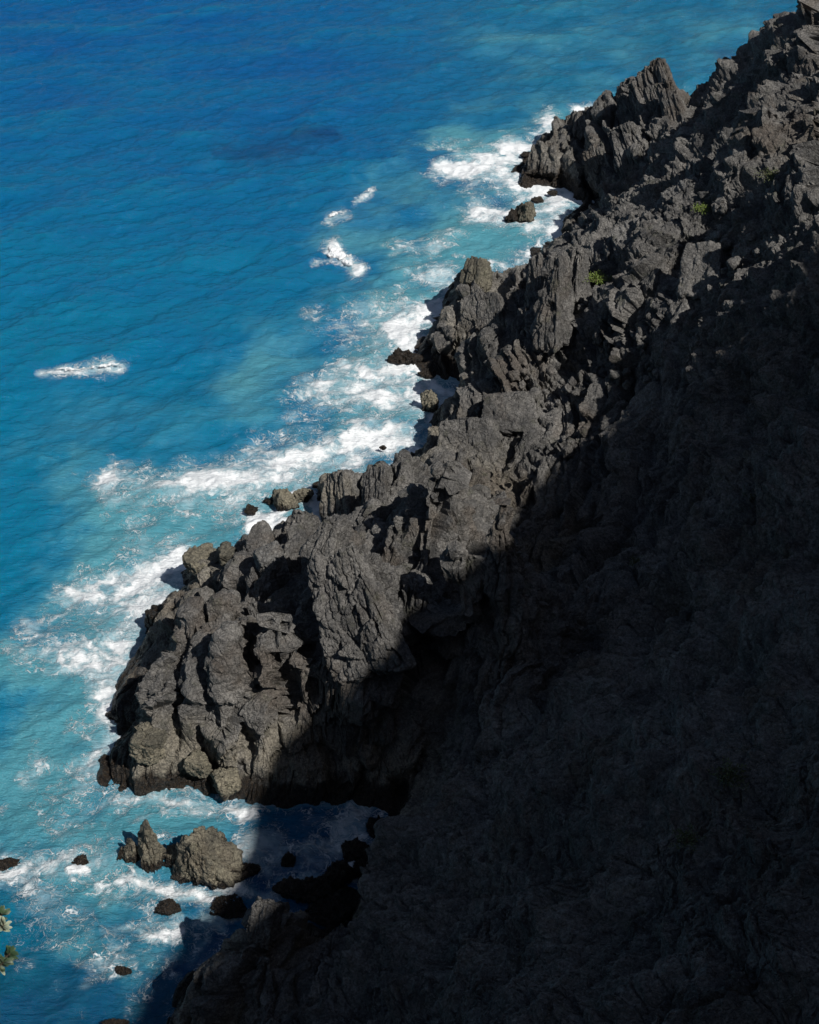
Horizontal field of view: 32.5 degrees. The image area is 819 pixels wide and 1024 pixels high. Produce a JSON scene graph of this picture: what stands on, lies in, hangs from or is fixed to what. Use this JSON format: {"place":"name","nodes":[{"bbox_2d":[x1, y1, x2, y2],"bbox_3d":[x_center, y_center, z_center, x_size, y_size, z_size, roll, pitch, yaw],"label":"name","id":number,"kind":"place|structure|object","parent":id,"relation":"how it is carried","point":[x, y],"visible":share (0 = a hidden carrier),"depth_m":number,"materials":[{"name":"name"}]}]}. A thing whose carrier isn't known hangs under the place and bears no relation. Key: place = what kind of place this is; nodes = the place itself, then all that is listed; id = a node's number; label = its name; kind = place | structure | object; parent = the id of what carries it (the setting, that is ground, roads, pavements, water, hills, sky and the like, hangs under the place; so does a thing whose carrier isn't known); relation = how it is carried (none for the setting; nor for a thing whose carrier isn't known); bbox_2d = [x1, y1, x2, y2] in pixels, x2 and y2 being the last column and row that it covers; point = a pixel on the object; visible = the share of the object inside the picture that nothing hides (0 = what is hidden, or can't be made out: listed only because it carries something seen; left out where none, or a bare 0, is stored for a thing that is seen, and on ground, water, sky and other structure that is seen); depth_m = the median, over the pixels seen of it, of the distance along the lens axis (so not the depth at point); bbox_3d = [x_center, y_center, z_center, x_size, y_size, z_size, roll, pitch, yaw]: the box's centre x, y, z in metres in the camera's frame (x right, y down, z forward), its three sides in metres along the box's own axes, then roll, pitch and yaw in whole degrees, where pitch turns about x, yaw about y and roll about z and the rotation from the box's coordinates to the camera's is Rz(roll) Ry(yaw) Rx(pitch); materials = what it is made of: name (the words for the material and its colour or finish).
{"place":"outdoors","nodes":[
{"label":"outdoors","id":0,"kind":"place"},
{"bbox_2d":[0,905,18,974],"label":"leafy bush","id":1,"kind":"object","parent":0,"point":[10,953],"visible":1,"depth_m":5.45,"materials":[{"name":"green plant"}]},
{"bbox_2d":[96,449,448,816],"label":"headland","id":2,"kind":"structure","parent":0,"point":[226,665],"depth_m":131.45,"materials":[{"name":"stone"}]},
{"bbox_2d":[128,721,167,765],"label":"boulder","id":3,"kind":"object","parent":2,"relation":"on","point":[146,741],"visible":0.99,"depth_m":130.71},
{"bbox_2d":[144,604,163,628],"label":"boulder","id":4,"kind":"object","parent":2,"relation":"on","point":[151,614],"visible":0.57,"depth_m":150.83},
{"bbox_2d":[166,590,184,607],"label":"boulder","id":5,"kind":"object","parent":2,"relation":"on","point":[179,593],"visible":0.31,"depth_m":148.80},
{"bbox_2d":[188,581,200,589],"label":"boulder","id":6,"kind":"object","parent":2,"relation":"on","point":[194,585],"visible":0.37,"depth_m":151.03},
{"bbox_2d":[183,749,212,778],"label":"boulder","id":7,"kind":"object","parent":2,"relation":"on","point":[197,763],"visible":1,"depth_m":131.47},
{"bbox_2d":[182,542,218,578],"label":"boulder","id":8,"kind":"object","parent":2,"relation":"on","point":[193,556],"visible":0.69,"depth_m":153.67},
{"bbox_2d":[210,766,241,801],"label":"boulder","id":9,"kind":"object","parent":2,"relation":"on","point":[227,782],"visible":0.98,"depth_m":131.24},
{"bbox_2d":[216,541,237,566],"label":"boulder","id":10,"kind":"object","parent":2,"relation":"on","point":[226,550],"visible":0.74,"depth_m":150.59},
{"bbox_2d":[253,540,290,584],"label":"boulder","id":11,"kind":"object","parent":2,"relation":"on","point":[268,557],"visible":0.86,"depth_m":140.58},
{"bbox_2d":[283,509,320,534],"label":"rock slab","id":12,"kind":"object","parent":2,"relation":"on","point":[308,522],"visible":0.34,"depth_m":150.40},
{"bbox_2d":[299,513,351,558],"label":"rock slab","id":13,"kind":"object","parent":2,"relation":"on","point":[330,535],"visible":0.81,"depth_m":128.86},
{"bbox_2d":[307,545,416,684],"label":"rock slab","id":14,"kind":"object","parent":2,"relation":"on","point":[361,637],"visible":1,"depth_m":124.33,"materials":[{"name":"stone"}]},
{"bbox_2d":[361,460,395,521],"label":"rock slab","id":15,"kind":"object","parent":2,"relation":"on","point":[379,477],"visible":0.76,"depth_m":149.88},
{"bbox_2d":[430,460,444,478],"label":"rubble block","id":16,"kind":"object","parent":2,"relation":"on","point":[437,467],"depth_m":131.85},
{"bbox_2d":[0,0,797,1023],"bbox_3d":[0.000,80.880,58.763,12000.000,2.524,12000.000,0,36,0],"label":"sea","id":17,"kind":"structure","parent":0,"point":[180,180],"depth_m":213.78,"materials":[{"name":"liquid"}]},
{"bbox_2d":[0,857,19,870],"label":"boulder","id":18,"kind":"object","parent":17,"relation":"in","point":[7,863],"visible":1,"depth_m":126.03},
{"bbox_2d":[71,854,88,864],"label":"boulder","id":19,"kind":"object","parent":17,"relation":"in","point":[81,859],"visible":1,"depth_m":126.31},
{"bbox_2d":[57,362,122,371],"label":"breaking wave","id":20,"kind":"object","parent":17,"relation":"on","point":[101,365],"visible":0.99,"depth_m":197.77,"materials":[{"name":"white liquid"}]},
{"bbox_2d":[101,1018,129,1023],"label":"boulder","id":21,"kind":"object","parent":17,"relation":"on","point":[115,1021],"visible":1,"depth_m":113.28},
{"bbox_2d":[116,846,123,859],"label":"sea stack","id":22,"kind":"object","parent":17,"relation":"in","point":[120,854],"visible":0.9,"depth_m":126.38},
{"bbox_2d":[115,965,131,975],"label":"boulder","id":23,"kind":"object","parent":17,"relation":"in","point":[122,970],"visible":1,"depth_m":117.19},
{"bbox_2d":[123,838,139,862],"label":"sea stack","id":24,"kind":"object","parent":17,"relation":"in","point":[130,855],"visible":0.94,"depth_m":125.78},
{"bbox_2d":[137,819,166,873],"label":"sea stack","id":25,"kind":"object","parent":17,"relation":"in","point":[151,850],"visible":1,"depth_m":124.64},
{"bbox_2d":[154,898,181,915],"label":"boulder","id":26,"kind":"object","parent":17,"relation":"in","point":[169,906],"visible":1,"depth_m":122.13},
{"bbox_2d":[165,844,176,867],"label":"sea stack","id":27,"kind":"object","parent":17,"relation":"in","point":[171,854],"visible":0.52,"depth_m":125.80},
{"bbox_2d":[170,826,244,889],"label":"sea stack","id":28,"kind":"object","parent":17,"relation":"in","point":[211,856],"visible":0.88,"depth_m":123.63,"materials":[{"name":"stone"}]},
{"bbox_2d":[210,893,246,918],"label":"boulder","id":29,"kind":"object","parent":17,"relation":"in","point":[231,908],"visible":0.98,"depth_m":122.28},
{"bbox_2d":[244,504,257,515],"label":"sea rock","id":30,"kind":"object","parent":17,"relation":"in","point":[250,509],"visible":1,"depth_m":169.71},
{"bbox_2d":[242,862,260,880],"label":"boulder","id":31,"kind":"object","parent":17,"relation":"in","point":[252,869],"visible":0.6,"depth_m":125.32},
{"bbox_2d":[263,497,272,504],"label":"sea rock","id":32,"kind":"object","parent":17,"relation":"in","point":[268,501],"visible":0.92,"depth_m":171.42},
{"bbox_2d":[166,864,370,1023],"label":"rock pinnacle","id":33,"kind":"object","parent":17,"relation":"in","point":[238,978],"visible":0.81,"depth_m":106.84,"materials":[{"name":"stone"}]},
{"bbox_2d":[246,896,282,949],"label":"rock slab","id":34,"kind":"object","parent":33,"relation":"on","point":[263,928],"visible":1,"depth_m":106.92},
{"bbox_2d":[272,488,299,511],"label":"sea rock","id":35,"kind":"object","parent":17,"relation":"in","point":[284,499],"visible":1,"depth_m":169.53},
{"bbox_2d":[281,851,295,866],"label":"boulder","id":36,"kind":"object","parent":17,"relation":"in","point":[288,859],"visible":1,"depth_m":125.75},
{"bbox_2d":[292,488,313,502],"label":"sea rock","id":37,"kind":"object","parent":17,"relation":"in","point":[303,495],"visible":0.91,"depth_m":170.69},
{"bbox_2d":[272,875,335,903],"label":"boulder","id":38,"kind":"object","parent":17,"relation":"in","point":[310,889],"visible":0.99,"depth_m":123.32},
{"bbox_2d":[305,885,360,928],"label":"boulder","id":39,"kind":"object","parent":17,"relation":"in","point":[336,907],"visible":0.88,"depth_m":121.80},
{"bbox_2d":[321,858,355,887],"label":"boulder","id":40,"kind":"object","parent":17,"relation":"in","point":[339,873],"visible":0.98,"depth_m":123.62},
{"bbox_2d":[327,245,351,264],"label":"breaking wave","id":41,"kind":"object","parent":17,"relation":"on","point":[333,253],"visible":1,"depth_m":226.18,"materials":[{"name":"white liquid"}]},
{"bbox_2d":[341,837,368,862],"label":"boulder","id":42,"kind":"object","parent":17,"relation":"in","point":[354,849],"visible":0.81,"depth_m":126.97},
{"bbox_2d":[353,861,365,877],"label":"boulder","id":43,"kind":"object","parent":17,"relation":"in","point":[357,865],"visible":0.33,"depth_m":124.54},
{"bbox_2d":[366,815,382,838],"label":"boulder","id":44,"kind":"object","parent":17,"relation":"in","point":[371,822],"visible":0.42,"depth_m":128.78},
{"bbox_2d":[387,347,409,364],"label":"sea rock","id":45,"kind":"object","parent":17,"relation":"in","point":[397,355],"visible":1,"depth_m":198.34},
{"bbox_2d":[403,352,424,364],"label":"sea rock","id":46,"kind":"object","parent":17,"relation":"in","point":[413,358],"visible":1,"depth_m":198.17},
{"bbox_2d":[417,368,436,378],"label":"sea rock","id":47,"kind":"object","parent":17,"relation":"in","point":[428,373],"visible":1,"depth_m":196.09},
{"bbox_2d":[420,389,438,412],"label":"sea rock","id":48,"kind":"object","parent":17,"relation":"in","point":[429,401],"visible":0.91,"depth_m":187.67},
{"bbox_2d":[504,208,518,222],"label":"sea rock","id":49,"kind":"object","parent":17,"relation":"in","point":[511,216],"visible":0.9,"depth_m":236.22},
{"bbox_2d":[520,151,529,157],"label":"sea rock","id":50,"kind":"object","parent":17,"relation":"in","point":[524,154],"visible":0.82,"depth_m":260.00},
{"bbox_2d":[516,201,535,222],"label":"sea rock","id":51,"kind":"object","parent":17,"relation":"in","point":[526,212],"visible":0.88,"depth_m":235.50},
{"bbox_2d":[531,196,543,202],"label":"sea rock","id":52,"kind":"object","parent":17,"relation":"in","point":[538,199],"visible":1,"depth_m":244.03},
{"bbox_2d":[547,190,557,195],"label":"sea rock","id":53,"kind":"object","parent":17,"relation":"in","point":[552,192],"visible":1,"depth_m":246.91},
{"bbox_2d":[414,202,621,426],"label":"headland","id":54,"kind":"structure","parent":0,"point":[447,346],"depth_m":194.94,"materials":[{"name":"stone"}]},
{"bbox_2d":[459,256,492,292],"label":"rock slab","id":55,"kind":"object","parent":54,"relation":"on","point":[479,271],"visible":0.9,"depth_m":203.35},
{"bbox_2d":[460,292,506,334],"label":"rock slab","id":56,"kind":"object","parent":54,"relation":"on","point":[484,310],"visible":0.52,"depth_m":195.02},
{"bbox_2d":[524,254,544,306],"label":"rock slab","id":57,"kind":"object","parent":54,"relation":"on","point":[535,280],"visible":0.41,"depth_m":189.12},
{"bbox_2d":[532,248,575,352],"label":"rock slab","id":58,"kind":"object","parent":54,"relation":"on","point":[552,325],"visible":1,"depth_m":171.07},
{"bbox_2d":[563,246,591,305],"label":"rock slab","id":59,"kind":"object","parent":54,"relation":"on","point":[579,263],"visible":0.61,"depth_m":173.67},
{"bbox_2d":[312,0,818,1023],"bbox_3d":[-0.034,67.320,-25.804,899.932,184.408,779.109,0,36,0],"label":"cliff","id":60,"kind":"structure","parent":0,"point":[604,706],"depth_m":113.28,"materials":[{"name":"stone"}]},
{"bbox_2d":[319,469,362,521],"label":"rock slab","id":61,"kind":"object","parent":60,"relation":"on","point":[341,493],"visible":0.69,"depth_m":164.47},
{"bbox_2d":[437,417,506,484],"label":"rock slab","id":62,"kind":"object","parent":60,"relation":"on","point":[472,436],"visible":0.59,"depth_m":167.77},
{"bbox_2d":[475,407,481,417],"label":"rubble block","id":63,"kind":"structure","parent":60,"relation":"on","point":[478,412],"depth_m":171.82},
{"bbox_2d":[484,493,490,499],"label":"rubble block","id":64,"kind":"object","parent":60,"relation":"on","point":[487,496],"depth_m":156.85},
{"bbox_2d":[481,390,537,435],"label":"rock slab","id":65,"kind":"object","parent":60,"relation":"on","point":[518,414],"visible":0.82,"depth_m":168.47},
{"bbox_2d":[518,380,525,390],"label":"rubble block","id":66,"kind":"object","parent":65,"relation":"on","point":[522,385],"depth_m":170.56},
{"bbox_2d":[508,369,519,381],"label":"rubble block","id":67,"kind":"object","parent":60,"relation":"on","point":[513,375],"depth_m":171.39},
{"bbox_2d":[516,432,522,439],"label":"rubble block","id":68,"kind":"object","parent":60,"relation":"on","point":[519,435],"depth_m":168.35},
{"bbox_2d":[517,469,527,481],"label":"rubble block","id":69,"kind":"object","parent":60,"relation":"on","point":[522,475],"depth_m":162.33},
{"bbox_2d":[520,368,527,375],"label":"rubble block","id":70,"kind":"object","parent":60,"relation":"on","point":[523,371],"depth_m":171.37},
{"bbox_2d":[529,387,542,400],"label":"rubble block","id":71,"kind":"object","parent":60,"relation":"on","point":[537,392],"depth_m":169.03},
{"bbox_2d":[546,366,557,376],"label":"rubble block","id":72,"kind":"object","parent":60,"relation":"on","point":[551,370],"depth_m":170.62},
{"bbox_2d":[561,445,573,458],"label":"rubble block","id":73,"kind":"object","parent":60,"relation":"on","point":[565,449],"depth_m":161.51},
{"bbox_2d":[563,383,571,393],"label":"rubble block","id":74,"kind":"object","parent":60,"relation":"on","point":[567,387],"depth_m":166.35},
{"bbox_2d":[566,437,575,451],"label":"rubble block","id":75,"kind":"object","parent":60,"relation":"on","point":[570,441],"depth_m":161.64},
{"bbox_2d":[567,376,576,387],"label":"rubble block","id":76,"kind":"object","parent":60,"relation":"on","point":[572,381],"depth_m":166.61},
{"bbox_2d":[571,388,579,395],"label":"rubble block","id":77,"kind":"object","parent":60,"relation":"on","point":[576,391],"depth_m":165.83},
{"bbox_2d":[577,303,582,311],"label":"rubble block","id":78,"kind":"object","parent":60,"relation":"on","point":[580,307],"depth_m":172.49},
{"bbox_2d":[578,427,587,437],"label":"rubble block","id":79,"kind":"object","parent":60,"relation":"on","point":[583,431],"depth_m":161.87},
{"bbox_2d":[579,410,586,416],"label":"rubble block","id":80,"kind":"object","parent":60,"relation":"on","point":[583,413],"depth_m":163.59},
{"bbox_2d":[592,332,603,344],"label":"rubble block","id":81,"kind":"object","parent":60,"relation":"on","point":[598,338],"depth_m":167.42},
{"bbox_2d":[586,269,613,284],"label":"shrub","id":82,"kind":"object","parent":60,"relation":"on","point":[594,276],"visible":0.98,"depth_m":174.16,"materials":[{"name":"green plant"}]},
{"bbox_2d":[603,340,611,350],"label":"rubble block","id":83,"kind":"object","parent":60,"relation":"on","point":[607,345],"depth_m":166.49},
{"bbox_2d":[607,326,613,333],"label":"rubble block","id":84,"kind":"object","parent":60,"relation":"on","point":[610,330],"depth_m":167.04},
{"bbox_2d":[608,369,622,385],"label":"rubble block","id":85,"kind":"object","parent":60,"relation":"on","point":[616,376],"depth_m":162.57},
{"bbox_2d":[622,367,630,376],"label":"rubble block","id":86,"kind":"object","parent":60,"relation":"on","point":[626,372],"depth_m":161.78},
{"bbox_2d":[622,380,631,389],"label":"rubble block","id":87,"kind":"object","parent":60,"relation":"on","point":[626,384],"depth_m":160.49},
{"bbox_2d":[607,121,649,179],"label":"rock slab","id":88,"kind":"object","parent":60,"relation":"on","point":[624,137],"visible":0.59,"depth_m":232.26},
{"bbox_2d":[610,208,656,262],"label":"rock slab","id":89,"kind":"object","parent":60,"relation":"on","point":[620,233],"visible":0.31,"depth_m":176.22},
{"bbox_2d":[635,327,647,336],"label":"rubble block","id":90,"kind":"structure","parent":60,"relation":"on","point":[640,331],"depth_m":162.05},
{"bbox_2d":[637,342,646,349],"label":"rubble block","id":91,"kind":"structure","parent":60,"relation":"on","point":[642,345],"depth_m":161.56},
{"bbox_2d":[642,375,651,383],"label":"rubble block","id":92,"kind":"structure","parent":60,"relation":"on","point":[647,379],"depth_m":157.83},
{"bbox_2d":[651,368,659,378],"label":"rubble block","id":93,"kind":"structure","parent":60,"relation":"on","point":[655,372],"depth_m":156.78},
{"bbox_2d":[657,246,665,253],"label":"rubble block","id":94,"kind":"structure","parent":60,"relation":"on","point":[661,249],"depth_m":167.06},
{"bbox_2d":[654,79,692,122],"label":"rock slab","id":95,"kind":"object","parent":60,"relation":"on","point":[671,100],"visible":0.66,"depth_m":229.35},
{"bbox_2d":[653,174,698,213],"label":"rock slab","id":96,"kind":"object","parent":60,"relation":"on","point":[674,190],"visible":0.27,"depth_m":174.28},
{"bbox_2d":[668,822,705,854],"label":"shrub","id":97,"kind":"object","parent":60,"relation":"on","point":[687,839],"visible":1,"depth_m":77.82,"materials":[{"name":"green plant"}]},
{"bbox_2d":[689,310,696,318],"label":"rubble block","id":98,"kind":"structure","parent":60,"relation":"on","point":[692,314],"depth_m":156.49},
{"bbox_2d":[676,240,724,299],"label":"rock slab","id":99,"kind":"object","parent":60,"relation":"on","point":[700,264],"visible":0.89,"depth_m":157.40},
{"bbox_2d":[693,202,709,214],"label":"shrub","id":100,"kind":"object","parent":60,"relation":"on","point":[702,206],"visible":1,"depth_m":168.50,"materials":[{"name":"green plant"}]},
{"bbox_2d":[713,231,722,242],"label":"rubble block","id":101,"kind":"object","parent":60,"relation":"on","point":[718,235],"depth_m":160.62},
{"bbox_2d":[718,206,727,214],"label":"rubble block","id":102,"kind":"object","parent":60,"relation":"on","point":[722,211],"depth_m":165.78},
{"bbox_2d":[721,267,727,273],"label":"rubble block","id":103,"kind":"object","parent":60,"relation":"on","point":[724,270],"depth_m":153.85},
{"bbox_2d":[720,237,731,251],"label":"rubble block","id":104,"kind":"object","parent":60,"relation":"on","point":[726,243],"depth_m":157.53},
{"bbox_2d":[708,755,750,790],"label":"shrub","id":105,"kind":"object","parent":60,"relation":"on","point":[730,772],"visible":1,"depth_m":80.48,"materials":[{"name":"green plant"}]},
{"bbox_2d":[726,256,742,270],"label":"rubble block","id":106,"kind":"object","parent":60,"relation":"on","point":[735,262],"depth_m":151.97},
{"bbox_2d":[746,233,755,241],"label":"rubble block","id":107,"kind":"object","parent":60,"relation":"on","point":[750,236],"depth_m":152.10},
{"bbox_2d":[759,227,765,236],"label":"rubble block","id":108,"kind":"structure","parent":60,"relation":"on","point":[762,232],"depth_m":150.82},
{"bbox_2d":[753,167,780,183],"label":"shrub","id":109,"kind":"object","parent":60,"relation":"on","point":[771,174],"visible":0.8,"depth_m":160.98,"materials":[{"name":"green plant"}]},
{"bbox_2d":[767,278,775,285],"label":"rubble block","id":110,"kind":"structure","parent":60,"relation":"on","point":[770,282],"depth_m":143.72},
{"bbox_2d":[511,59,692,201],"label":"headland","id":111,"kind":"structure","parent":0,"point":[572,176],"depth_m":248.44,"materials":[{"name":"stone"}]},
{"bbox_2d":[524,140,559,177],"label":"rock slab","id":112,"kind":"object","parent":111,"relation":"on","point":[541,162],"visible":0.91,"depth_m":250.46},
{"bbox_2d":[572,106,594,141],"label":"rock slab","id":113,"kind":"object","parent":111,"relation":"on","point":[579,118],"visible":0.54,"depth_m":253.82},
{"bbox_2d":[582,140,613,197],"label":"rock slab","id":114,"kind":"object","parent":111,"relation":"on","point":[595,158],"visible":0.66,"depth_m":241.61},
{"bbox_2d":[616,93,635,124],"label":"rock slab","id":115,"kind":"object","parent":111,"relation":"on","point":[624,112],"visible":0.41,"depth_m":244.33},
{"bbox_2d":[626,57,675,126],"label":"rock slab","id":116,"kind":"object","parent":111,"relation":"on","point":[642,94],"visible":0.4,"depth_m":235.65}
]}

